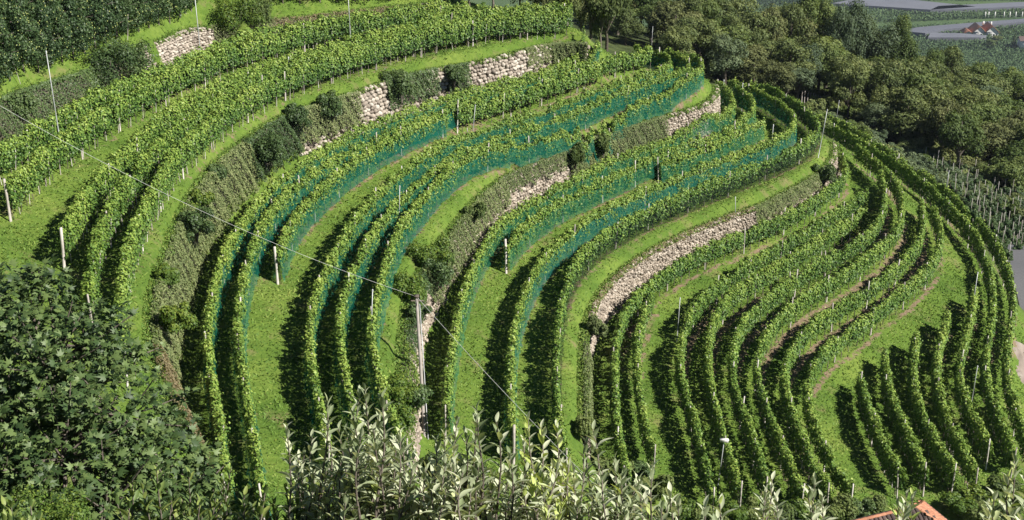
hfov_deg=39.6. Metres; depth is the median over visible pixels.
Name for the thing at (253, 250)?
vine row
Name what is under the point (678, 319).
sprinkler pole
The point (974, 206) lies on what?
young apple tree
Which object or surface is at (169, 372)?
creeper
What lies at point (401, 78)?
bush
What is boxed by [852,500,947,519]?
house
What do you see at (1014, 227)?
young apple tree
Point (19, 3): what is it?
apple tree
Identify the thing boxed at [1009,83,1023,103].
tree
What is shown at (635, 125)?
creeper
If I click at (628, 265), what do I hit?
creeper
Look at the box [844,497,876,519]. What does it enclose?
bush
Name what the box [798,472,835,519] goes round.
apple tree
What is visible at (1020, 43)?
farmhouse
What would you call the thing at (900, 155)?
bush
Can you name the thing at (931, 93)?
tree
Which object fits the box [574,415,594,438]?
bush
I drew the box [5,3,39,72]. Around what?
apple tree
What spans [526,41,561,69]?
creeper
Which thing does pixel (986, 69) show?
tree
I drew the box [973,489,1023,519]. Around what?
bush
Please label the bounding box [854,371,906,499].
vine row
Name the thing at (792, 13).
tree
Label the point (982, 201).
young apple tree
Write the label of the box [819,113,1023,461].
vine row
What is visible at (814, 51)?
tree
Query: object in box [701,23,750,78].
tree
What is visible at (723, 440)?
sprinkler pole
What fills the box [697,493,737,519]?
apple tree
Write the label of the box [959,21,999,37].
farmhouse
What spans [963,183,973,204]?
young apple tree
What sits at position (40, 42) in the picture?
apple tree
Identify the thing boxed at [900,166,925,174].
bush
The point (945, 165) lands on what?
young apple tree
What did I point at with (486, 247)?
vine row
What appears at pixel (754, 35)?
tree
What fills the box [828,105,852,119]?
bush
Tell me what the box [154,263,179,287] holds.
bush
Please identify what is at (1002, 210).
young apple tree
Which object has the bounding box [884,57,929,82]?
tree
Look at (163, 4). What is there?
apple tree
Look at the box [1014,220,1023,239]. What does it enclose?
young apple tree
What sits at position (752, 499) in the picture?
bush
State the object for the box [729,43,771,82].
tree
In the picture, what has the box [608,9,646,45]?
tree
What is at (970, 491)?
bush
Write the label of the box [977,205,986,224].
young apple tree
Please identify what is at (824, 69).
tree
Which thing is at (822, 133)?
sprinkler pole
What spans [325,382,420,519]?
apple tree
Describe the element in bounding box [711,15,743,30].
tree
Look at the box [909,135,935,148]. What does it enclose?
bush
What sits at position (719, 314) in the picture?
vine row
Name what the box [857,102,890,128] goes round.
tree
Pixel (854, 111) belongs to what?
bush
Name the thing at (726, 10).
tree
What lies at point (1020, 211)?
bush
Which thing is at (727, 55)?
tree
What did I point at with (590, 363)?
creeper
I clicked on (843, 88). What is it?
tree
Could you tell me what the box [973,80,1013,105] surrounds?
tree
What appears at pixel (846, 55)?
tree
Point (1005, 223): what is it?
young apple tree
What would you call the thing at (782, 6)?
orchard
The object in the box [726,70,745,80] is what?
bush
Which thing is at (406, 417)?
bush
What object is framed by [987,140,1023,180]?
tree
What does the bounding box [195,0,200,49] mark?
sprinkler pole
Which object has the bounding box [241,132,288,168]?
bush
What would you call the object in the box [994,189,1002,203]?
young apple tree
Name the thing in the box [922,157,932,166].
bush
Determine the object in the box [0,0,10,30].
apple tree
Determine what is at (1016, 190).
young apple tree
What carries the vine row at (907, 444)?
on the ground at (206, 16)
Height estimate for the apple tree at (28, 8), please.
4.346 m
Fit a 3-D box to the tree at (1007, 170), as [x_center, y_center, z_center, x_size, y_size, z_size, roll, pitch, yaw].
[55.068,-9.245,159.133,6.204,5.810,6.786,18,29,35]
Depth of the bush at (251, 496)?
57.42 m
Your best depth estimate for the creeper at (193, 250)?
77.28 m
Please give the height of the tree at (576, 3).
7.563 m
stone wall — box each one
[0,3,428,144]
[150,43,589,470]
[397,86,720,474]
[581,141,839,460]
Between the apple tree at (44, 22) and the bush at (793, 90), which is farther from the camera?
the bush at (793, 90)
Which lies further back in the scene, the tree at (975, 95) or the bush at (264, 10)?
the tree at (975, 95)
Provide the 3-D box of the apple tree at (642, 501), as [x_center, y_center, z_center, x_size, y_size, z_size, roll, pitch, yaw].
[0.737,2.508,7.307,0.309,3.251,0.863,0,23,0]
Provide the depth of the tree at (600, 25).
122.35 m
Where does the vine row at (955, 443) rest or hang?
on the ground at (206, 16)
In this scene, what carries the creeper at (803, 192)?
attached to the stone wall at (618, 295)
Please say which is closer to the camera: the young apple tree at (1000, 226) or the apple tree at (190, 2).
the apple tree at (190, 2)
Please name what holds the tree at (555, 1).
on the ground at (206, 16)
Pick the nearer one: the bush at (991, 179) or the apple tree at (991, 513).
the apple tree at (991, 513)
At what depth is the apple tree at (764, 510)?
7.49 m
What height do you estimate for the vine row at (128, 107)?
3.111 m
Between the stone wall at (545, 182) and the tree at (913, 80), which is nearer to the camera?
the stone wall at (545, 182)
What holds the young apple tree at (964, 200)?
on the ground at (206, 16)
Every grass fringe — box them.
[0,1,426,100]
[141,39,588,429]
[387,84,720,437]
[576,140,837,416]
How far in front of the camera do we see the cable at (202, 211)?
70.96 m
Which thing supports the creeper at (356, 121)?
attached to the stone wall at (375, 103)
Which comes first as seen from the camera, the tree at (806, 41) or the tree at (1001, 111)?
the tree at (1001, 111)
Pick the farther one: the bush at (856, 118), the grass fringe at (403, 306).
the bush at (856, 118)
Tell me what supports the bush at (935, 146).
on the ground at (206, 16)
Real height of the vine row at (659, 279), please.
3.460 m
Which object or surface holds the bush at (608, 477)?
on the ground at (206, 16)
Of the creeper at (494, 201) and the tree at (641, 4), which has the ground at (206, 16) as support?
the tree at (641, 4)
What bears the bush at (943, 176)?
on the ground at (206, 16)
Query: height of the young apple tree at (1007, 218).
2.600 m
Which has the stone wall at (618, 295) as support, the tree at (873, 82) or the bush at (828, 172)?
the bush at (828, 172)
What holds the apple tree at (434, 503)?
on the ground at (206, 16)
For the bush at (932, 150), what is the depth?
166.42 m
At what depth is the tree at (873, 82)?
183.80 m
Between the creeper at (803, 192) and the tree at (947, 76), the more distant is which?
the tree at (947, 76)
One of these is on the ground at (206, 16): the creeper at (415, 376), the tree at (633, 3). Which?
the tree at (633, 3)
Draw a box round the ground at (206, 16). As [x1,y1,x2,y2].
[0,0,1023,519]
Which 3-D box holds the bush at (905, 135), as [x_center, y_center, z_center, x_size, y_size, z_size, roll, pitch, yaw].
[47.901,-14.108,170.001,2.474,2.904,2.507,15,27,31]
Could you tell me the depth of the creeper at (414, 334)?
78.33 m
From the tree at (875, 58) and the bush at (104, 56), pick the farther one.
the tree at (875, 58)
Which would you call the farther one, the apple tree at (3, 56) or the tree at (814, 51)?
the tree at (814, 51)
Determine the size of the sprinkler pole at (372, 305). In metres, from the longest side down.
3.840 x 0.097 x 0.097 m
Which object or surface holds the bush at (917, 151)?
on the ground at (206, 16)
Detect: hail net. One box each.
[832,0,973,13]
[910,19,1023,37]
[928,33,986,41]
[930,2,1023,13]
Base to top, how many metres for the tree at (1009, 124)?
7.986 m
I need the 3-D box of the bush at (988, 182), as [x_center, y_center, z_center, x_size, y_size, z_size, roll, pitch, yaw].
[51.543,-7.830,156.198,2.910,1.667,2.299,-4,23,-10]
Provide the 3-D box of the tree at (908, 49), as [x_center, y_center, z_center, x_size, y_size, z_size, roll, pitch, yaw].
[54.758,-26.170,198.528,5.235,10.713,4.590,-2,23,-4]
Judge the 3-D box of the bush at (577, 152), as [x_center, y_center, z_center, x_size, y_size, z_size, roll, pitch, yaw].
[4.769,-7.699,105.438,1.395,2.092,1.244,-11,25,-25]
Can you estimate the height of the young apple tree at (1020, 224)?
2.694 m
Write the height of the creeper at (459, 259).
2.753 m
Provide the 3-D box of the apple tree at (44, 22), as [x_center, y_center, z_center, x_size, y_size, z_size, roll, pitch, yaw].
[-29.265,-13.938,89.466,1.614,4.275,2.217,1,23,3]
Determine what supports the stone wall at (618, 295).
on the ground at (206, 16)
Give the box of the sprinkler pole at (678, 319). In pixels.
[676,298,680,339]
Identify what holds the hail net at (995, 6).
on the ground at (206, 16)
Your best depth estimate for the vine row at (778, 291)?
96.47 m
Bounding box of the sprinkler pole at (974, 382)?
[972,365,977,398]
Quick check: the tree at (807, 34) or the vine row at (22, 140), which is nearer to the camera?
the vine row at (22, 140)
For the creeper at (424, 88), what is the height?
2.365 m
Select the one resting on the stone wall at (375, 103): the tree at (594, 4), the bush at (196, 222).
the bush at (196, 222)
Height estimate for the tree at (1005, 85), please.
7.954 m
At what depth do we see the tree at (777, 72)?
175.02 m
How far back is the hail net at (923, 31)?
1233.71 m
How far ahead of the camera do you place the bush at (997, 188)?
157.41 m
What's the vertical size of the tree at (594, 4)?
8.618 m
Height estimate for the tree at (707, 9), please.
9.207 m
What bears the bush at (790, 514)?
on the ground at (206, 16)
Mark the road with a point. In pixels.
(1017, 263)
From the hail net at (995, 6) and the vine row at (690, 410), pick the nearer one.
the vine row at (690, 410)
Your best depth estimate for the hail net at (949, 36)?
1202.07 m
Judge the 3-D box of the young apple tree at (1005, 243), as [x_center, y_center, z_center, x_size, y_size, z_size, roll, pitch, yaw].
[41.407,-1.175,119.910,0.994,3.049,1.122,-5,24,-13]
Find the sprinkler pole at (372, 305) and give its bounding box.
[371,289,372,330]
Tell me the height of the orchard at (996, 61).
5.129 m
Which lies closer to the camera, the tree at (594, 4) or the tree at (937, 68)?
the tree at (594, 4)
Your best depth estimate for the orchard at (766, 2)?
1332.31 m
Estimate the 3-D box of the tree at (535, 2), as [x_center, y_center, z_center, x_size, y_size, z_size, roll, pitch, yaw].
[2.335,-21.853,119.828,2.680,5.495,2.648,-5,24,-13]
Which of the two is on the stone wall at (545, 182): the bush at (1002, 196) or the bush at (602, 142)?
the bush at (602, 142)
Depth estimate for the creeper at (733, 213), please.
105.28 m
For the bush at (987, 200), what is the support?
on the ground at (206, 16)
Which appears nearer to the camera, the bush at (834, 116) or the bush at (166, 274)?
the bush at (166, 274)
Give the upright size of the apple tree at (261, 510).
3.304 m
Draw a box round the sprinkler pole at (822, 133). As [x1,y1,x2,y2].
[818,109,827,157]
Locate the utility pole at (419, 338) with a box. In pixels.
[411,294,428,438]
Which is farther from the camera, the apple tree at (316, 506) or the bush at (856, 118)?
the bush at (856, 118)
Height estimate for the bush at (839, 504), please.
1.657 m
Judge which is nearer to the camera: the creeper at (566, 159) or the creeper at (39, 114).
the creeper at (39, 114)
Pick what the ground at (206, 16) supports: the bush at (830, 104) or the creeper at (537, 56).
the bush at (830, 104)
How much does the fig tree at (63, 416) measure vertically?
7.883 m
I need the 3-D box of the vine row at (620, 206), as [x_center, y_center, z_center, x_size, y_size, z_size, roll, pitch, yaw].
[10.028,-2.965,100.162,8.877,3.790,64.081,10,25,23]
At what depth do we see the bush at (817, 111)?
171.30 m
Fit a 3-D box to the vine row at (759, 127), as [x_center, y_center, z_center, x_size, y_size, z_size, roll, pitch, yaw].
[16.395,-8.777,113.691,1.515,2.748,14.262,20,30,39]
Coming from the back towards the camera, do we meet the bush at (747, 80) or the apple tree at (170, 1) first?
the bush at (747, 80)
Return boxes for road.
[992,244,1023,309]
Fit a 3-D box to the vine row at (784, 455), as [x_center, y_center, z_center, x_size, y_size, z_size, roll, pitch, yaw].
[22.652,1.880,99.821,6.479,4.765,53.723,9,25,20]
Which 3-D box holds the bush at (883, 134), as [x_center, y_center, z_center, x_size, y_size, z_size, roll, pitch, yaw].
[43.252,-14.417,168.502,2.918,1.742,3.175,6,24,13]
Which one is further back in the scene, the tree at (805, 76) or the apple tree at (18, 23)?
the tree at (805, 76)
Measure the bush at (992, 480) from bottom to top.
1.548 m
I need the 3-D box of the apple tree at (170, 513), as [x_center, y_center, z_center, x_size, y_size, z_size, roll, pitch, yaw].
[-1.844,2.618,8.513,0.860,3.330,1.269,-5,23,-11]
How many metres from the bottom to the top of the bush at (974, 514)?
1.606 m
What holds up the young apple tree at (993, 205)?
on the ground at (206, 16)
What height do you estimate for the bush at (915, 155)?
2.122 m
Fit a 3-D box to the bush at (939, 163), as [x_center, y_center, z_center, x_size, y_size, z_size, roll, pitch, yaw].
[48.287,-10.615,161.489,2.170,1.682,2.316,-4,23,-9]
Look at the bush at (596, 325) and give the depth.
88.17 m
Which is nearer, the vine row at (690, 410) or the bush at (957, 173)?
the vine row at (690, 410)
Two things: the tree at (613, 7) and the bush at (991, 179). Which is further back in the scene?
the bush at (991, 179)
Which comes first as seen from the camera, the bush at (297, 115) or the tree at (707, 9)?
the bush at (297, 115)
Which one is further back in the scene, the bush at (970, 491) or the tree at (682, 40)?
the tree at (682, 40)
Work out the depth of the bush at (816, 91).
186.75 m
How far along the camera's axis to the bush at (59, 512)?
16.52 m
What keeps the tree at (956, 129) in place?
on the ground at (206, 16)
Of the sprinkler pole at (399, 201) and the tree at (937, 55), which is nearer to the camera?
the sprinkler pole at (399, 201)
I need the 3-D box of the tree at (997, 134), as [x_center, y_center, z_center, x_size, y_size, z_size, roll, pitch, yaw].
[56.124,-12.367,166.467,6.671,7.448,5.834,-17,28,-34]
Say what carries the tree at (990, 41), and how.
on the ground at (206, 16)
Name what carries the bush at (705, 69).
on the ground at (206, 16)
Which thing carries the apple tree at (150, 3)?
on the ground at (206, 16)
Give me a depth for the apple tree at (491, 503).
7.27 m
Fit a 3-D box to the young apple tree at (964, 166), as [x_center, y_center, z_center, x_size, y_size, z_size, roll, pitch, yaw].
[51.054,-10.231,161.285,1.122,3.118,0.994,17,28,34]
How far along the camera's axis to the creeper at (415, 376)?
73.20 m
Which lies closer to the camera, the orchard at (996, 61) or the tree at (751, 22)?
the tree at (751, 22)
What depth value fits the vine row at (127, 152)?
86.30 m
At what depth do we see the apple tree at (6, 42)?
85.42 m
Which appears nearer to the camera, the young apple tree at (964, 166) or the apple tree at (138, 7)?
the apple tree at (138, 7)
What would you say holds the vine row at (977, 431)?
on the ground at (206, 16)
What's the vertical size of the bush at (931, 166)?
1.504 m
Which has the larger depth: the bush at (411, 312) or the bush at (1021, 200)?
the bush at (1021, 200)
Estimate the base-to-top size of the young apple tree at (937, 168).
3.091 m
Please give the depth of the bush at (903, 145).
165.73 m
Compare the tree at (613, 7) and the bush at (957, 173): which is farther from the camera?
the bush at (957, 173)
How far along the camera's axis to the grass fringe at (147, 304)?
77.57 m
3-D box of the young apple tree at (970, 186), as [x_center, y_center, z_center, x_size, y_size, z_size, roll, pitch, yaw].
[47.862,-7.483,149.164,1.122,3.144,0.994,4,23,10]
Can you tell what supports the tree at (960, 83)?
on the ground at (206, 16)
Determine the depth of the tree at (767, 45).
187.57 m
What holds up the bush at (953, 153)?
on the ground at (206, 16)
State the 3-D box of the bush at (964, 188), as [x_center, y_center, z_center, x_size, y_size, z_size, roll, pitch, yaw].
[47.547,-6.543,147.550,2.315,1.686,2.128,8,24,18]
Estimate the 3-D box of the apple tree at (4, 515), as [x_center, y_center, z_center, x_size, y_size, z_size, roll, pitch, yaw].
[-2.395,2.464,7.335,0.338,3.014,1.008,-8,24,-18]
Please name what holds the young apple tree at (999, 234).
on the ground at (206, 16)
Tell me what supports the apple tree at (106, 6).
on the ground at (206, 16)
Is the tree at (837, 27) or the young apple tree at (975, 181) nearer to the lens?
the young apple tree at (975, 181)
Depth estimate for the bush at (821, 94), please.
185.78 m
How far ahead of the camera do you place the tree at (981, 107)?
172.77 m
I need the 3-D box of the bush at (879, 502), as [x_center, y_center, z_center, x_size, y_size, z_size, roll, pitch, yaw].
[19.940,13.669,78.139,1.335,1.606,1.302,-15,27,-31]
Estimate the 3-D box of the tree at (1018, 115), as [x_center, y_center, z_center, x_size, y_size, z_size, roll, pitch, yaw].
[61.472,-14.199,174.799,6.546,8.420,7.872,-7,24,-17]
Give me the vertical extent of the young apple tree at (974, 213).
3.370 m
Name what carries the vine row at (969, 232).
on the ground at (206, 16)
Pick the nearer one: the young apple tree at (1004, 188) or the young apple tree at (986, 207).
the young apple tree at (986, 207)
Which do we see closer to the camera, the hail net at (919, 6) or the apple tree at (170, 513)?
the apple tree at (170, 513)
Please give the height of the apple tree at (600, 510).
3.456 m
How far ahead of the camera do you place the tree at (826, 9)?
205.51 m
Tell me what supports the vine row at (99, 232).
on the ground at (206, 16)
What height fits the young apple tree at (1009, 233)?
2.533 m
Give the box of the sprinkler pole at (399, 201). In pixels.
[399,185,400,218]
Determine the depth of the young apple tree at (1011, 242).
123.16 m
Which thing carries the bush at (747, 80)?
on the ground at (206, 16)
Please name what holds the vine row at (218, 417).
on the ground at (206, 16)
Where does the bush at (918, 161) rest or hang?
on the ground at (206, 16)
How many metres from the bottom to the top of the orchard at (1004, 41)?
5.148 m
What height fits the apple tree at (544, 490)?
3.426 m
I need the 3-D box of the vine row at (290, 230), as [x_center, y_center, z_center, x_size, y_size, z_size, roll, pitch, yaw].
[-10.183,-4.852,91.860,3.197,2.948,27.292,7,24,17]
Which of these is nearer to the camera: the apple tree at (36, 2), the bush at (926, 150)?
the apple tree at (36, 2)
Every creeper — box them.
[0,66,108,141]
[150,276,188,400]
[152,343,213,468]
[162,186,215,313]
[196,141,260,240]
[211,18,275,43]
[244,113,306,183]
[270,5,398,32]
[298,91,363,149]
[386,67,441,110]
[397,342,419,461]
[405,270,433,359]
[422,213,478,306]
[445,62,472,93]
[470,178,511,237]
[499,148,574,197]
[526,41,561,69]
[552,41,587,68]
[568,139,592,187]
[582,130,619,172]
[582,343,594,459]
[590,227,697,312]
[613,115,669,160]
[694,206,758,233]
[754,173,823,221]
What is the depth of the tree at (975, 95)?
179.97 m
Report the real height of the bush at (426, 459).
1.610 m
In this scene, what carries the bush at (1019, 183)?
on the ground at (206, 16)
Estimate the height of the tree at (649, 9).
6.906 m
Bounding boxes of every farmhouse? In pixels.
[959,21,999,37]
[1017,36,1023,48]
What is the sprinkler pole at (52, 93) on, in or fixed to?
on the ground at (206, 16)
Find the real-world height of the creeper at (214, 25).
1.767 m
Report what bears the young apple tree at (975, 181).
on the ground at (206, 16)
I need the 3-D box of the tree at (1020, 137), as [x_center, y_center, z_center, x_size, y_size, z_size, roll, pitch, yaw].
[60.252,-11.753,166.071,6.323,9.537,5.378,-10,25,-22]
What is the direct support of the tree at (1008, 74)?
on the ground at (206, 16)
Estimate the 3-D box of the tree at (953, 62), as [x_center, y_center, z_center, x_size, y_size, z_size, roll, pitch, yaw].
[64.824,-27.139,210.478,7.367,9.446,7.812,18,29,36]
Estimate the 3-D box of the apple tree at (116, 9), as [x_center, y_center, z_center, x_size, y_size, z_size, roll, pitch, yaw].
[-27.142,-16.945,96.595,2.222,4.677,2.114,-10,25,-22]
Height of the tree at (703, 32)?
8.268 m
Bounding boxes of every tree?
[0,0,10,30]
[0,15,20,83]
[0,34,12,85]
[0,253,231,519]
[0,493,42,519]
[4,0,26,32]
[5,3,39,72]
[13,0,35,21]
[22,16,56,72]
[28,0,47,20]
[32,5,62,65]
[39,0,60,10]
[49,0,74,61]
[57,0,87,58]
[72,0,95,52]
[82,0,109,48]
[96,0,117,42]
[105,0,129,39]
[111,460,256,519]
[118,0,142,39]
[127,0,151,32]
[139,0,160,27]
[148,0,173,24]
[159,0,179,23]
[169,0,191,17]
[183,0,198,11]
[215,473,305,519]
[277,392,344,519]
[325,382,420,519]
[383,415,485,519]
[452,400,531,519]
[510,411,587,519]
[528,0,546,5]
[547,0,563,25]
[550,0,582,15]
[564,420,646,519]
[571,0,608,40]
[574,0,591,31]
[590,0,611,47]
[591,0,632,51]
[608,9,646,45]
[611,7,643,34]
[620,0,638,28]
[631,0,670,41]
[632,459,685,519]
[637,4,667,47]
[644,0,686,40]
[653,25,695,70]
[663,23,712,65]
[672,0,714,13]
[675,16,724,64]
[676,9,704,20]
[687,0,721,56]
[692,0,737,20]
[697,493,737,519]
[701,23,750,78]
[705,33,748,84]
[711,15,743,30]
[725,15,750,42]
[728,0,760,19]
[728,21,769,72]
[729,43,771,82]
[741,8,780,41]
[750,471,788,519]
[754,59,797,94]
[755,3,787,51]
[756,39,780,63]
[769,38,818,94]
[778,1,811,45]
[780,66,816,100]
[781,41,825,95]
[785,14,817,39]
[794,0,822,37]
[795,35,813,46]
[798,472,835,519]
[809,34,849,88]
[811,44,846,89]
[812,0,837,38]
[814,63,834,87]
[820,52,870,103]
[822,2,857,53]
[827,61,869,120]
[829,54,874,83]
[841,0,875,58]
[850,11,882,59]
[852,67,885,98]
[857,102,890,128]
[858,58,902,91]
[858,59,905,101]
[860,84,904,113]
[866,19,902,59]
[867,55,883,63]
[876,86,931,137]
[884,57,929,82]
[887,13,911,56]
[887,487,919,519]
[889,36,921,65]
[900,70,936,105]
[914,80,955,132]
[917,56,950,78]
[918,96,970,151]
[920,107,985,140]
[922,69,954,89]
[923,47,946,71]
[933,69,957,80]
[934,152,941,160]
[934,159,942,172]
[936,108,989,162]
[939,45,973,78]
[940,160,948,167]
[945,78,978,90]
[947,86,969,102]
[947,176,954,189]
[949,71,1009,95]
[952,181,962,201]
[955,88,1006,146]
[959,189,967,205]
[960,157,967,169]
[962,122,1017,160]
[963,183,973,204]
[964,98,1001,157]
[964,174,973,190]
[967,61,998,76]
[969,198,978,209]
[969,200,980,222]
[970,159,977,175]
[970,169,978,184]
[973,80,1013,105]
[974,155,1023,185]
[976,189,985,210]
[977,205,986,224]
[979,452,1023,519]
[980,195,989,217]
[982,208,991,228]
[983,73,1015,96]
[983,187,990,200]
[985,101,1017,153]
[986,39,995,47]
[986,212,997,232]
[987,118,1022,157]
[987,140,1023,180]
[987,207,997,224]
[989,192,997,213]
[991,36,1002,43]
[991,204,1001,222]
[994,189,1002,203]
[995,66,1023,95]
[995,91,1023,114]
[995,221,1005,238]
[996,108,1023,129]
[996,215,1002,232]
[997,200,1006,222]
[998,232,1008,249]
[999,180,1008,193]
[1001,214,1009,231]
[1002,121,1023,157]
[1002,212,1012,229]
[1002,243,1013,260]
[1004,222,1014,238]
[1005,231,1015,244]
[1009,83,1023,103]
[1010,216,1020,237]
[1011,33,1016,48]
[1011,182,1019,193]
[1011,209,1020,223]
[1012,234,1022,249]
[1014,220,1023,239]
[1015,92,1023,106]
[1015,233,1023,245]
[1016,221,1023,228]
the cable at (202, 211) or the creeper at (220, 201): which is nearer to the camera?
the cable at (202, 211)
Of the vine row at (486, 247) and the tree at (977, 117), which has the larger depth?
the tree at (977, 117)
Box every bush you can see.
[0,483,93,519]
[9,88,37,117]
[82,34,138,87]
[110,35,157,79]
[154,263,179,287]
[158,301,198,334]
[176,206,215,242]
[189,188,214,210]
[206,163,226,180]
[213,0,264,34]
[240,0,273,27]
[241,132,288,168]
[241,487,271,515]
[284,102,312,130]
[315,89,342,118]
[379,68,417,104]
[386,373,420,412]
[386,405,415,431]
[393,270,427,304]
[406,234,454,267]
[406,301,432,325]
[406,383,433,411]
[418,252,454,288]
[424,450,451,469]
[444,64,466,86]
[461,201,486,219]
[569,141,585,169]
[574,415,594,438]
[587,314,608,338]
[594,456,634,485]
[596,132,608,157]
[614,483,652,515]
[630,459,655,484]
[637,474,673,500]
[664,495,695,519]
[691,504,728,519]
[704,67,730,76]
[721,499,749,519]
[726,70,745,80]
[737,75,757,83]
[746,495,769,519]
[770,503,796,519]
[789,83,815,92]
[789,495,825,519]
[803,88,832,96]
[803,116,832,131]
[804,98,826,114]
[809,95,839,111]
[809,109,823,115]
[812,163,836,184]
[819,91,837,97]
[821,96,844,107]
[823,492,858,519]
[827,113,843,119]
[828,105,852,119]
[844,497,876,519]
[848,119,869,131]
[851,107,863,115]
[851,111,866,124]
[863,494,887,513]
[878,129,889,142]
[884,128,908,142]
[888,160,917,167]
[893,150,904,158]
[896,141,913,150]
[898,137,910,145]
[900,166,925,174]
[902,130,921,139]
[905,149,923,153]
[905,152,924,160]
[907,157,924,166]
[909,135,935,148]
[912,146,929,153]
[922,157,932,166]
[923,154,936,164]
[923,169,938,183]
[927,146,945,153]
[927,164,934,168]
[930,138,939,148]
[935,147,955,158]
[936,160,947,166]
[936,171,950,189]
[939,491,978,516]
[941,155,971,164]
[943,166,963,180]
[946,148,962,156]
[950,175,964,187]
[955,157,986,170]
[958,482,998,509]
[960,499,1000,519]
[961,186,980,198]
[962,166,973,172]
[962,173,973,182]
[966,173,984,182]
[968,196,982,205]
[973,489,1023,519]
[975,180,988,194]
[980,195,998,211]
[982,193,1006,201]
[983,177,999,191]
[983,179,994,190]
[986,474,1021,490]
[995,187,1011,193]
[996,482,1023,512]
[997,199,1019,217]
[1002,178,1023,191]
[1005,192,1023,199]
[1012,197,1023,206]
[1015,208,1023,222]
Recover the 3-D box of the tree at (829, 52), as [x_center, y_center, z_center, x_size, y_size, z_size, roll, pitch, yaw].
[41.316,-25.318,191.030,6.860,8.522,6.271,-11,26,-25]
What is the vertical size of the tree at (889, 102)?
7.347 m
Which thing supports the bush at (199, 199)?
on the stone wall at (375, 103)
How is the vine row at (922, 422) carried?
on the ground at (206, 16)
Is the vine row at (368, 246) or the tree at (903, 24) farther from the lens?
the tree at (903, 24)
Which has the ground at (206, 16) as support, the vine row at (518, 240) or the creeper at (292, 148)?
the vine row at (518, 240)
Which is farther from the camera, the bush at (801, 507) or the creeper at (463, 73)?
the creeper at (463, 73)
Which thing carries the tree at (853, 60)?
on the ground at (206, 16)
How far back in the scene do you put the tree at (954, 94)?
183.29 m
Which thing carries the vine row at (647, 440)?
on the ground at (206, 16)
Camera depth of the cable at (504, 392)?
68.39 m
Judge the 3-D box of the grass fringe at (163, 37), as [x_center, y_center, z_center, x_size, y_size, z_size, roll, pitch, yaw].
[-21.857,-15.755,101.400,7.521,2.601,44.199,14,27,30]
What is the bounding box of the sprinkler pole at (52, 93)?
[45,51,61,148]
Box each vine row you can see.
[0,1,496,184]
[1,0,458,221]
[55,0,569,270]
[78,1,571,331]
[109,2,572,386]
[199,26,585,513]
[229,40,602,518]
[271,109,448,284]
[301,43,672,473]
[331,46,690,478]
[360,51,705,469]
[438,79,737,437]
[454,42,652,132]
[501,84,757,273]
[502,77,797,464]
[547,80,821,468]
[606,147,849,486]
[629,284,658,467]
[657,117,766,182]
[672,187,869,510]
[701,206,869,506]
[725,167,888,498]
[751,140,906,517]
[775,196,927,505]
[798,204,944,501]
[815,113,1018,477]
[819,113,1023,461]
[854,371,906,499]
[877,344,929,496]
[906,330,959,491]
[928,306,983,485]
[952,285,994,469]
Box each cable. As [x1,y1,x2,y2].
[1,106,413,295]
[418,298,606,496]
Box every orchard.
[736,0,845,6]
[738,4,874,29]
[821,20,1023,49]
[833,2,1023,21]
[911,39,1023,77]
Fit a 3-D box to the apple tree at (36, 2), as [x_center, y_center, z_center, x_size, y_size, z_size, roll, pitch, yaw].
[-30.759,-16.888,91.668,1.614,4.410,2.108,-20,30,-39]
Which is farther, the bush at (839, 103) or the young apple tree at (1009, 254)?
the bush at (839, 103)
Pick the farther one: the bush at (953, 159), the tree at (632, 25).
the tree at (632, 25)
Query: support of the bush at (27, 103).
on the ground at (206, 16)
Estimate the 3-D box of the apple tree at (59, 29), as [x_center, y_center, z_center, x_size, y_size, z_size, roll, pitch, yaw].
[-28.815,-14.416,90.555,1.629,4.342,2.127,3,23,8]
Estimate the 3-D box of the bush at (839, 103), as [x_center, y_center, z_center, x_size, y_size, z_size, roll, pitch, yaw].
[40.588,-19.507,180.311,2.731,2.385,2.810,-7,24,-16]
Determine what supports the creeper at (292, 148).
attached to the stone wall at (375, 103)
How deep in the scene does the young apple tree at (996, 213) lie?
140.04 m
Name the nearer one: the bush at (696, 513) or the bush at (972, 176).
the bush at (696, 513)
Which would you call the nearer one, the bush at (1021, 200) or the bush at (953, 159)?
the bush at (1021, 200)
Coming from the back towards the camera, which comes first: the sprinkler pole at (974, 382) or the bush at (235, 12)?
the bush at (235, 12)
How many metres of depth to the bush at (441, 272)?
85.01 m
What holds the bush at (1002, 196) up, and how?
on the ground at (206, 16)
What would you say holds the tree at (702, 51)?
on the ground at (206, 16)
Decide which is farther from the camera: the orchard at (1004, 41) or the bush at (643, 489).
the orchard at (1004, 41)
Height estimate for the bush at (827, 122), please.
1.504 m
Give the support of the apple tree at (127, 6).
on the ground at (206, 16)
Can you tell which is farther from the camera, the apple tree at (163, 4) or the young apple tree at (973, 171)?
the young apple tree at (973, 171)
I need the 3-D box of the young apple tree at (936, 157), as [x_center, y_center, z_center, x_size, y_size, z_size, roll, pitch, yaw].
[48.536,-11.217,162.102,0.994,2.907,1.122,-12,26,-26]
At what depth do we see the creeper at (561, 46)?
114.26 m
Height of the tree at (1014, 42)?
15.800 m
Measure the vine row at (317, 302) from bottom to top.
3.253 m
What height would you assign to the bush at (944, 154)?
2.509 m
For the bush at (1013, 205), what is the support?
on the ground at (206, 16)
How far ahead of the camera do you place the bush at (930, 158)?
160.89 m
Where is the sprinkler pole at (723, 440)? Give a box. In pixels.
[717,438,728,486]
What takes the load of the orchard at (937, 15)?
on the ground at (206, 16)
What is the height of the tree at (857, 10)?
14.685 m

